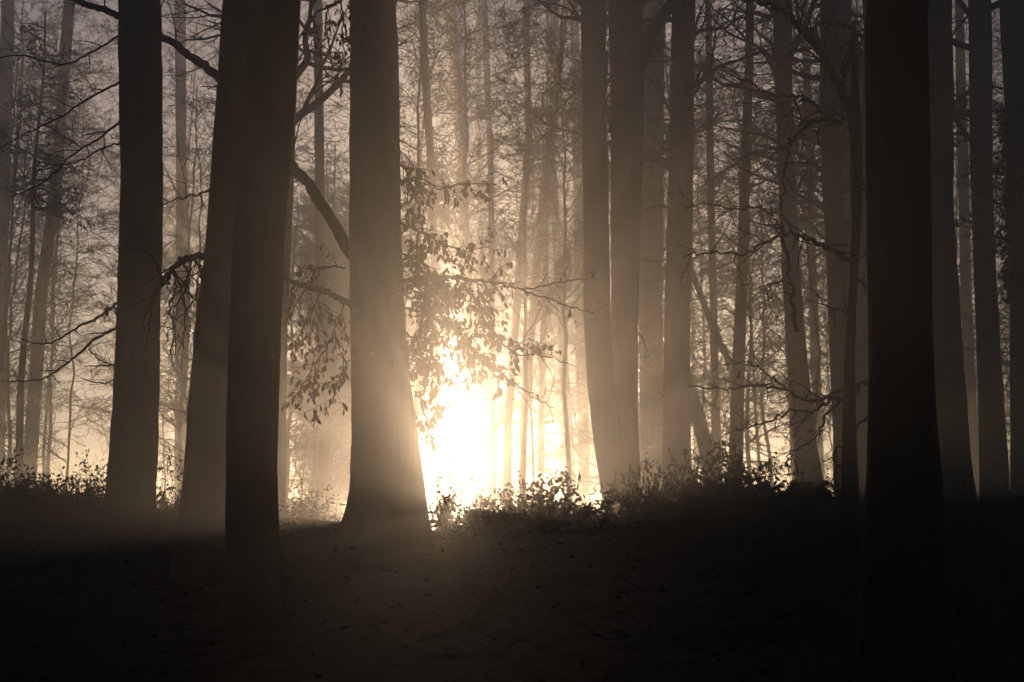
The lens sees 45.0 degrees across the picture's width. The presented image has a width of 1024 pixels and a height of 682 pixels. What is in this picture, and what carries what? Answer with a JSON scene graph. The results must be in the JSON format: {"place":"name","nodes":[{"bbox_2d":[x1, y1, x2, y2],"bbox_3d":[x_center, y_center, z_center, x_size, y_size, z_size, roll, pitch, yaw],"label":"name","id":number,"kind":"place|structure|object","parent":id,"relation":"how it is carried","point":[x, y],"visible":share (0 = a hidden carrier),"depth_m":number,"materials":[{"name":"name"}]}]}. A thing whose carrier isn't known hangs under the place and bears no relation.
{"place":"outdoors","nodes":[
{"label":"outdoors","id":0,"kind":"place"},
{"bbox_2d":[0,0,1009,529],"label":"sky","id":1,"kind":"structure","parent":0,"point":[89,441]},
{"bbox_2d":[0,499,1023,681],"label":"ground","id":2,"kind":"structure","parent":0,"point":[567,637],"depth_m":9.44,"materials":[{"name":"soil"}]},
{"bbox_2d":[0,445,61,498],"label":"bush","id":3,"kind":"object","parent":2,"relation":"on","point":[11,462],"visible":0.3,"depth_m":20.61,"materials":[{"name":"green plant"}]},
{"bbox_2d":[0,469,73,509],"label":"bush","id":4,"kind":"object","parent":2,"relation":"on","point":[26,483],"visible":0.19,"depth_m":19.86,"materials":[{"name":"green plant"}]},
{"bbox_2d":[0,485,95,517],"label":"bush","id":5,"kind":"object","parent":2,"relation":"on","point":[24,505],"visible":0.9,"depth_m":17.63,"materials":[{"name":"green plant"}]},
{"bbox_2d":[0,11,96,483],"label":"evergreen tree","id":6,"kind":"object","parent":2,"relation":"on","point":[54,210],"visible":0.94,"depth_m":37.30,"materials":[{"name":"brown plant"}]},
{"bbox_2d":[0,0,98,490],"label":"bare tree","id":7,"kind":"object","parent":2,"relation":"on","point":[4,29],"visible":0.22,"depth_m":56.01,"materials":[{"name":"brown plant"}]},
{"bbox_2d":[0,480,102,514],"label":"bush","id":8,"kind":"object","parent":2,"relation":"on","point":[57,498],"visible":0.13,"depth_m":18.62,"materials":[{"name":"green plant"}]},
{"bbox_2d":[0,0,104,403],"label":"slender tree","id":9,"kind":"object","parent":2,"relation":"on","point":[8,164],"visible":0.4,"depth_m":53.57,"materials":[{"name":"brown plant"}]},
{"bbox_2d":[0,42,108,405],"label":"slender tree","id":10,"kind":"object","parent":2,"relation":"on","point":[9,297],"visible":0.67,"depth_m":43.89,"materials":[{"name":"brown plant"}]},
{"bbox_2d":[0,0,118,483],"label":"slender tree","id":11,"kind":"object","parent":2,"relation":"on","point":[55,366],"visible":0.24,"depth_m":54.89,"materials":[{"name":"brown plant"}]},
{"bbox_2d":[0,0,119,487],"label":"bare tree","id":12,"kind":"object","parent":2,"relation":"on","point":[67,35],"visible":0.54,"depth_m":46.94,"materials":[{"name":"brown plant"}]},
{"bbox_2d":[0,56,119,489],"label":"slender tree","id":13,"kind":"object","parent":2,"relation":"on","point":[74,292],"visible":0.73,"depth_m":44.95,"materials":[{"name":"brown plant"}]},
{"bbox_2d":[0,63,119,481],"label":"slender tree","id":14,"kind":"object","parent":2,"relation":"on","point":[7,403],"visible":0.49,"depth_m":45.86,"materials":[{"name":"brown plant"}]},
{"bbox_2d":[0,26,119,481],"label":"slender tree","id":15,"kind":"object","parent":2,"relation":"on","point":[43,452],"visible":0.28,"depth_m":54.68,"materials":[{"name":"brown plant"}]},
{"bbox_2d":[33,481,104,518],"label":"bush","id":16,"kind":"object","parent":2,"relation":"on","point":[85,511],"visible":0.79,"depth_m":17.96,"materials":[{"name":"green plant"}]},
{"bbox_2d":[37,449,107,509],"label":"bush","id":17,"kind":"object","parent":2,"relation":"on","point":[96,480],"visible":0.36,"depth_m":20.28,"materials":[{"name":"green plant"}]},
{"bbox_2d":[0,0,162,535],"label":"beech tree","id":18,"kind":"object","parent":2,"relation":"on","point":[129,505],"visible":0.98,"depth_m":16.12,"materials":[{"name":"brown plant"}]},
{"bbox_2d":[65,0,205,386],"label":"slender tree","id":19,"kind":"object","parent":2,"relation":"on","point":[115,178],"visible":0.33,"depth_m":51.13,"materials":[{"name":"brown plant"}]},
{"bbox_2d":[86,140,209,507],"bbox_3d":[-17.070,0.461,62.105,6.958,19.970,7.010,-2,-9,14],"label":"slender tree","id":20,"kind":"object","parent":2,"relation":"on","point":[163,450],"visible":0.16,"depth_m":61.11,"materials":[{"name":"brown plant"}]},
{"bbox_2d":[84,62,216,502],"bbox_3d":[-13.850,-1.597,51.854,7.080,20.673,8.126,6,-11,-35],"label":"slender tree","id":21,"kind":"object","parent":2,"relation":"on","point":[179,416],"visible":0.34,"depth_m":51.64,"materials":[{"name":"brown plant"}]},
{"bbox_2d":[107,0,206,500],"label":"bare tree","id":22,"kind":"object","parent":2,"relation":"on","point":[180,59],"visible":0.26,"depth_m":59.41,"materials":[{"name":"brown plant"}]},
{"bbox_2d":[157,493,179,525],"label":"bush","id":23,"kind":"object","parent":2,"relation":"on","point":[169,515],"visible":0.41,"depth_m":18.26,"materials":[{"name":"green plant"}]},
{"bbox_2d":[156,454,183,510],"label":"bush","id":24,"kind":"object","parent":2,"relation":"on","point":[179,477],"visible":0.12,"depth_m":21.34,"materials":[{"name":"green plant"}]},
{"bbox_2d":[112,0,251,587],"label":"beech tree","id":25,"kind":"object","parent":2,"relation":"on","point":[197,560],"visible":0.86,"depth_m":11.14,"materials":[{"name":"brown plant"}]},
{"bbox_2d":[157,113,214,470],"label":"slender tree","id":26,"kind":"object","parent":2,"relation":"on","point":[183,360],"visible":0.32,"depth_m":45.27,"materials":[{"name":"brown plant"}]},
{"bbox_2d":[163,0,294,377],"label":"slender tree","id":27,"kind":"object","parent":2,"relation":"on","point":[202,105],"visible":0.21,"depth_m":55.83,"materials":[{"name":"brown plant"}]},
{"bbox_2d":[220,0,300,631],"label":"beech tree","id":28,"kind":"object","parent":2,"relation":"on","point":[252,595],"visible":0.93,"depth_m":8.79,"materials":[{"name":"brown plant"}]},
{"bbox_2d":[212,0,350,519],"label":"bare tree","id":29,"kind":"object","parent":2,"relation":"on","point":[321,430],"visible":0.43,"depth_m":46.85,"materials":[{"name":"brown plant"}]},
{"bbox_2d":[164,0,424,514],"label":"bare tree","id":30,"kind":"object","parent":2,"relation":"on","point":[302,66],"visible":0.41,"depth_m":22.22,"materials":[{"name":"brown plant"}]},
{"bbox_2d":[278,479,345,519],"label":"bush","id":31,"kind":"object","parent":2,"relation":"on","point":[303,510],"visible":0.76,"depth_m":19.96,"materials":[{"name":"green plant"}]},
{"bbox_2d":[286,138,350,503],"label":"slender tree","id":32,"kind":"object","parent":2,"relation":"on","point":[303,469],"visible":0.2,"depth_m":60.23,"materials":[{"name":"brown plant"}]},
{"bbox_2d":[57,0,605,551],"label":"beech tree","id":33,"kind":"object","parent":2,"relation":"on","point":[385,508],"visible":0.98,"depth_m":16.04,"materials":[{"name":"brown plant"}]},
{"bbox_2d":[287,153,410,520],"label":"slender tree","id":34,"kind":"object","parent":2,"relation":"on","point":[340,431],"visible":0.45,"depth_m":50.61,"materials":[{"name":"brown plant"}]},
{"bbox_2d":[297,0,522,435],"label":"slender tree","id":35,"kind":"object","parent":2,"relation":"on","point":[420,67],"visible":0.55,"depth_m":44.99,"materials":[{"name":"brown plant"}]},
{"bbox_2d":[400,0,494,528],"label":"bare tree","id":36,"kind":"object","parent":2,"relation":"on","point":[439,453],"visible":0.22,"depth_m":52.33,"materials":[{"name":"brown plant"}]},
{"bbox_2d":[406,0,507,519],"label":"bare tree","id":37,"kind":"object","parent":2,"relation":"on","point":[459,218],"visible":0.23,"depth_m":85.93,"materials":[{"name":"brown plant"}]},
{"bbox_2d":[347,0,567,509],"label":"slender tree","id":38,"kind":"object","parent":2,"relation":"on","point":[467,237],"visible":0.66,"depth_m":48.53,"materials":[{"name":"brown plant"}]},
{"bbox_2d":[426,461,512,536],"bbox_3d":[-1.074,2.556,19.567,1.488,1.303,2.042,-7,-11,38],"label":"bush","id":39,"kind":"object","parent":2,"relation":"on","point":[445,507],"visible":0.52,"depth_m":19.28,"materials":[{"name":"green plant"}]},
{"bbox_2d":[434,486,536,537],"bbox_3d":[-0.473,2.753,19.380,1.651,0.924,2.083,3,-10,-19],"label":"bush","id":40,"kind":"object","parent":2,"relation":"on","point":[467,523],"visible":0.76,"depth_m":18.85,"materials":[{"name":"green plant"}]},
{"bbox_2d":[442,0,536,510],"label":"bare tree","id":41,"kind":"object","parent":2,"relation":"on","point":[486,427],"visible":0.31,"depth_m":82.34,"materials":[{"name":"brown plant"}]},
{"bbox_2d":[425,0,563,510],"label":"bare tree","id":42,"kind":"object","parent":2,"relation":"on","point":[493,426],"visible":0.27,"depth_m":72.42,"materials":[{"name":"brown plant"}]},
{"bbox_2d":[0,0,1009,521],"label":"wood","id":43,"kind":"object","parent":2,"relation":"on","point":[426,452],"visible":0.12,"depth_m":59.78,"materials":[{"name":"brown plant"}]},
{"bbox_2d":[403,0,610,507],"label":"slender tree","id":44,"kind":"object","parent":2,"relation":"on","point":[525,416],"visible":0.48,"depth_m":51.52,"materials":[{"name":"brown plant"}]},
{"bbox_2d":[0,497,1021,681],"bbox_3d":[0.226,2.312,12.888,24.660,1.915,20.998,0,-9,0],"label":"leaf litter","id":45,"kind":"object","parent":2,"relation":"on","point":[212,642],"visible":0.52,"depth_m":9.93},
{"bbox_2d":[451,0,574,505],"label":"bare tree","id":46,"kind":"object","parent":2,"relation":"on","point":[507,467],"visible":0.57,"depth_m":62.23,"materials":[{"name":"brown plant"}]},
{"bbox_2d":[2,483,1023,540],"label":"undergrowth","id":47,"kind":"object","parent":2,"relation":"on","point":[982,500],"visible":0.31,"depth_m":18.18,"materials":[{"name":"green plant"}]},
{"bbox_2d":[467,484,581,530],"bbox_3d":[0.180,2.660,19.317,1.814,0.841,1.549,0,-9,1],"label":"bush","id":48,"kind":"object","parent":2,"relation":"on","point":[511,504],"visible":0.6,"depth_m":19.08,"materials":[{"name":"green plant"}]},
{"bbox_2d":[479,0,581,504],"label":"bare tree","id":49,"kind":"object","parent":2,"relation":"on","point":[520,426],"visible":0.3,"depth_m":64.88,"materials":[{"name":"brown plant"}]},
{"bbox_2d":[485,69,587,503],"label":"slender tree","id":50,"kind":"object","parent":2,"relation":"on","point":[531,370],"visible":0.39,"depth_m":62.24,"materials":[{"name":"brown plant"}]},
{"bbox_2d":[491,0,588,502],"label":"bare tree","id":51,"kind":"object","parent":2,"relation":"on","point":[541,446],"visible":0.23,"depth_m":68.51,"materials":[{"name":"brown plant"}]},
{"bbox_2d":[503,219,594,507],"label":"slender tree","id":52,"kind":"object","parent":2,"relation":"on","point":[576,456],"visible":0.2,"depth_m":72.18,"materials":[{"name":"brown plant"}]},
{"bbox_2d":[484,466,618,533],"bbox_3d":[0.522,2.577,19.486,2.086,1.262,1.781,6,-11,-35],"label":"bush","id":53,"kind":"object","parent":2,"relation":"on","point":[581,511],"visible":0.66,"depth_m":19.25,"materials":[{"name":"green plant"}]},
{"bbox_2d":[514,6,598,525],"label":"bare tree","id":54,"kind":"object","parent":2,"relation":"on","point":[567,367],"visible":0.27,"depth_m":72.42,"materials":[{"name":"brown plant"}]},
{"bbox_2d":[523,174,610,445],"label":"slender tree","id":55,"kind":"object","parent":2,"relation":"on","point":[574,370],"visible":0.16,"depth_m":73.65,"materials":[{"name":"brown plant"}]},
{"bbox_2d":[528,207,610,505],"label":"slender tree","id":56,"kind":"object","parent":2,"relation":"on","point":[580,424],"visible":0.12,"depth_m":73.22,"materials":[{"name":"brown plant"}]},
{"bbox_2d":[535,0,610,508],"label":"bare tree","id":57,"kind":"object","parent":2,"relation":"on","point":[587,496],"visible":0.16,"depth_m":74.61,"materials":[{"name":"brown plant"}]},
{"bbox_2d":[541,495,641,532],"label":"bush","id":58,"kind":"object","parent":2,"relation":"on","point":[603,517],"visible":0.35,"depth_m":19.57,"materials":[{"name":"green plant"}]},
{"bbox_2d":[481,0,708,511],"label":"slender tree","id":59,"kind":"object","parent":2,"relation":"on","point":[565,252],"visible":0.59,"depth_m":44.93,"materials":[{"name":"brown plant"}]},
{"bbox_2d":[518,0,684,521],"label":"beech tree","id":60,"kind":"object","parent":2,"relation":"on","point":[594,83],"visible":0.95,"depth_m":31.58,"materials":[{"name":"brown plant"}]},
{"bbox_2d":[519,0,751,499],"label":"beech tree","id":61,"kind":"object","parent":2,"relation":"on","point":[628,158],"visible":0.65,"depth_m":33.73,"materials":[{"name":"brown plant"}]},
{"bbox_2d":[549,0,738,496],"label":"bare tree","id":62,"kind":"object","parent":2,"relation":"on","point":[657,430],"visible":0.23,"depth_m":52.45,"materials":[{"name":"brown plant"}]},
{"bbox_2d":[603,453,685,520],"bbox_3d":[2.390,2.525,20.446,1.394,1.314,1.633,-7,-12,39],"label":"bush","id":63,"kind":"object","parent":2,"relation":"on","point":[648,489],"visible":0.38,"depth_m":20.26,"materials":[{"name":"green plant"}]},
{"bbox_2d":[576,142,720,500],"bbox_3d":[5.102,0.001,48.444,5.937,16.295,4.985,9,-12,-43],"label":"slender tree","id":64,"kind":"object","parent":2,"relation":"on","point":[646,413],"visible":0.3,"depth_m":48.52,"materials":[{"name":"brown plant"}]},
{"bbox_2d":[610,0,731,393],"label":"slender tree","id":65,"kind":"object","parent":2,"relation":"on","point":[650,244],"visible":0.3,"depth_m":51.69,"materials":[{"name":"brown plant"}]},
{"bbox_2d":[525,0,819,500],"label":"beech tree","id":66,"kind":"object","parent":2,"relation":"on","point":[676,378],"visible":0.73,"depth_m":34.17,"materials":[{"name":"brown plant"}]},
{"bbox_2d":[609,44,737,380],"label":"slender tree","id":67,"kind":"object","parent":2,"relation":"on","point":[698,233],"visible":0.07,"depth_m":55.73,"materials":[{"name":"brown plant"}]},
{"bbox_2d":[617,479,747,526],"bbox_3d":[2.742,2.551,19.387,1.996,0.736,1.704,6,-11,-33],"label":"bush","id":68,"kind":"object","parent":2,"relation":"on","point":[680,507],"visible":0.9,"depth_m":19.15,"materials":[{"name":"green plant"}]},
{"bbox_2d":[608,0,760,464],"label":"slender tree","id":69,"kind":"object","parent":2,"relation":"on","point":[652,283],"visible":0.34,"depth_m":45.17,"materials":[{"name":"brown plant"}]},
{"bbox_2d":[664,312,720,488],"bbox_3d":[6.550,3.086,44.299,2.079,8.653,0.682,-3,-9,16],"label":"leaning trunk","id":70,"kind":"object","parent":2,"relation":"on","point":[700,439],"visible":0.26,"depth_m":44.03,"materials":[{"name":"brown wood"}]},
{"bbox_2d":[638,94,770,474],"bbox_3d":[9.033,-0.984,58.213,5.668,21.278,6.232,4,-10,-26],"label":"slender tree","id":71,"kind":"object","parent":2,"relation":"on","point":[707,292],"visible":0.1,"depth_m":58.05,"materials":[{"name":"brown plant"}]},
{"bbox_2d":[638,14,779,476],"bbox_3d":[8.710,-2.790,56.530,6.558,24.547,7.756,-4,-10,22],"label":"slender tree","id":72,"kind":"object","parent":2,"relation":"on","point":[725,332],"visible":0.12,"depth_m":56.82,"materials":[{"name":"brown plant"}]},
{"bbox_2d":[691,259,732,404],"bbox_3d":[7.380,1.502,46.527,2.202,12.511,1.031,-5,-10,27],"label":"leaning trunk","id":73,"kind":"object","parent":2,"relation":"on","point":[708,316],"visible":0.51,"depth_m":46.88,"materials":[{"name":"brown wood"}]},
{"bbox_2d":[663,434,765,517],"bbox_3d":[3.176,2.287,20.014,1.814,1.577,1.549,-7,-11,37],"label":"bush","id":74,"kind":"object","parent":2,"relation":"on","point":[695,476],"visible":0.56,"depth_m":19.71,"materials":[{"name":"green plant"}]},
{"bbox_2d":[645,0,789,484],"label":"bare tree","id":75,"kind":"object","parent":2,"relation":"on","point":[713,359],"visible":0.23,"depth_m":50.80,"materials":[{"name":"brown plant"}]},
{"bbox_2d":[645,1,827,475],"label":"slender tree","id":76,"kind":"object","parent":2,"relation":"on","point":[748,449],"visible":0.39,"depth_m":47.68,"materials":[{"name":"brown plant"}]},
{"bbox_2d":[700,12,787,474],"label":"slender tree","id":77,"kind":"object","parent":2,"relation":"on","point":[755,409],"visible":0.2,"depth_m":52.75,"materials":[{"name":"brown plant"}]},
{"bbox_2d":[638,1,850,482],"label":"bare tree","id":78,"kind":"object","parent":2,"relation":"on","point":[737,399],"visible":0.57,"depth_m":40.54,"materials":[{"name":"brown plant"}]},
{"bbox_2d":[673,447,822,515],"bbox_3d":[3.805,2.335,19.767,2.268,1.262,1.936,2,-9,-10],"label":"bush","id":79,"kind":"object","parent":2,"relation":"on","point":[761,494],"visible":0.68,"depth_m":19.49,"materials":[{"name":"green plant"}]},
{"bbox_2d":[655,0,863,488],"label":"bare tree","id":80,"kind":"object","parent":2,"relation":"on","point":[797,357],"visible":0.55,"depth_m":35.71,"materials":[{"name":"brown plant"}]},
{"bbox_2d":[697,8,826,479],"bbox_3d":[10.024,-2.965,46.336,5.619,21.106,4.306,-3,-9,16],"label":"slender tree","id":81,"kind":"object","parent":2,"relation":"on","point":[786,363],"visible":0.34,"depth_m":46.24,"materials":[{"name":"brown plant"}]},
{"bbox_2d":[693,80,831,490],"bbox_3d":[10.622,-1.437,51.955,7.363,20.210,6.183,-3,-9,17],"label":"slender tree","id":82,"kind":"object","parent":2,"relation":"on","point":[767,445],"visible":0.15,"depth_m":51.83,"materials":[{"name":"brown plant"}]},
{"bbox_2d":[659,0,867,548],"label":"young tree","id":83,"kind":"object","parent":2,"relation":"on","point":[850,533],"visible":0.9,"depth_m":13.24,"materials":[{"name":"brown plant"}]},
{"bbox_2d":[716,93,833,480],"bbox_3d":[10.653,-1.134,47.982,4.794,17.943,5.669,3,-9,-18],"label":"slender tree","id":84,"kind":"object","parent":2,"relation":"on","point":[776,411],"visible":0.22,"depth_m":47.85,"materials":[{"name":"brown plant"}]},
{"bbox_2d":[694,0,863,280],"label":"bare tree","id":85,"kind":"object","parent":2,"relation":"on","point":[817,232],"visible":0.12,"depth_m":43.81,"materials":[{"name":"brown plant"}]},
{"bbox_2d":[697,0,863,477],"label":"slender tree","id":86,"kind":"object","parent":2,"relation":"on","point":[813,307],"visible":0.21,"depth_m":40.19,"materials":[{"name":"brown plant"}]},
{"bbox_2d":[737,472,840,509],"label":"bush","id":87,"kind":"object","parent":2,"relation":"on","point":[797,488],"visible":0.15,"depth_m":20.02,"materials":[{"name":"green plant"}]},
{"bbox_2d":[756,0,833,480],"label":"bare tree","id":88,"kind":"object","parent":2,"relation":"on","point":[821,452],"visible":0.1,"depth_m":54.39,"materials":[{"name":"brown plant"}]},
{"bbox_2d":[760,147,833,495],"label":"slender tree","id":89,"kind":"object","parent":2,"relation":"on","point":[829,417],"visible":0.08,"depth_m":53.62,"materials":[{"name":"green plant"}]},
{"bbox_2d":[771,0,862,360],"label":"slender tree","id":90,"kind":"object","parent":2,"relation":"on","point":[824,288],"visible":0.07,"depth_m":49.05,"materials":[{"name":"brown plant"}]},
{"bbox_2d":[770,476,863,502],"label":"bush","id":91,"kind":"object","parent":2,"relation":"on","point":[815,492],"visible":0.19,"depth_m":20.38,"materials":[{"name":"green plant"}]},
{"bbox_2d":[697,0,1003,496],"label":"bare tree","id":92,"kind":"object","parent":2,"relation":"on","point":[829,167],"visible":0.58,"depth_m":30.91,"materials":[{"name":"brown plant"}]},
{"bbox_2d":[741,1,965,471],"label":"slender tree","id":93,"kind":"object","parent":2,"relation":"on","point":[825,271],"visible":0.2,"depth_m":40.37,"materials":[{"name":"brown plant"}]},
{"bbox_2d":[717,0,999,499],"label":"bare tree","id":94,"kind":"object","parent":2,"relation":"on","point":[861,356],"visible":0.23,"depth_m":36.25,"materials":[{"name":"brown plant"}]},
{"bbox_2d":[852,0,963,681],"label":"beech tree","id":95,"kind":"object","parent":2,"relation":"on","point":[906,629],"visible":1,"depth_m":5.63,"materials":[{"name":"brown plant"}]},
{"bbox_2d":[841,0,1008,501],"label":"bare tree","id":96,"kind":"object","parent":2,"relation":"on","point":[992,431],"visible":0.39,"depth_m":29.49,"materials":[{"name":"brown plant"}]},
{"bbox_2d":[928,0,977,502],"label":"beech tree","id":97,"kind":"object","parent":2,"relation":"on","point":[952,418],"visible":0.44,"depth_m":20.51,"materials":[{"name":"brown plant"}]},
{"bbox_2d":[952,0,1009,458],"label":"bare tree","id":98,"kind":"object","parent":2,"relation":"on","point":[1002,359],"visible":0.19,"depth_m":35.39,"materials":[{"name":"brown plant"}]},
{"bbox_2d":[953,1,1009,450],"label":"slender tree","id":99,"kind":"object","parent":2,"relation":"on","point":[996,65],"visible":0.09,"depth_m":46.79,"materials":[{"name":"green plant"}]},
{"bbox_2d":[953,69,1009,457],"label":"slender tree","id":100,"kind":"object","parent":2,"relation":"on","point":[972,378],"visible":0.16,"depth_m":43.70,"materials":[{"name":"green plant"}]},
{"bbox_2d":[953,102,1009,457],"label":"slender tree","id":101,"kind":"object","parent":2,"relation":"on","point":[956,228],"visible":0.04,"depth_m":47.92,"materials":[{"name":"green plant"}]},
{"bbox_2d":[954,0,1009,499],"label":"bare tree","id":102,"kind":"object","parent":2,"relation":"on","point":[966,296],"visible":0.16,"depth_m":45.78,"materials":[{"name":"brown plant"}]},
{"bbox_2d":[954,0,1009,393],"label":"slender tree","id":103,"kind":"object","parent":2,"relation":"on","point":[994,196],"visible":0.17,"depth_m":43.62,"materials":[{"name":"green plant"}]},
{"bbox_2d":[953,0,1023,500],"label":"ivy covered tree","id":104,"kind":"object","parent":2,"relation":"on","point":[1011,19],"visible":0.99,"depth_m":25.58,"materials":[{"name":"plant"}]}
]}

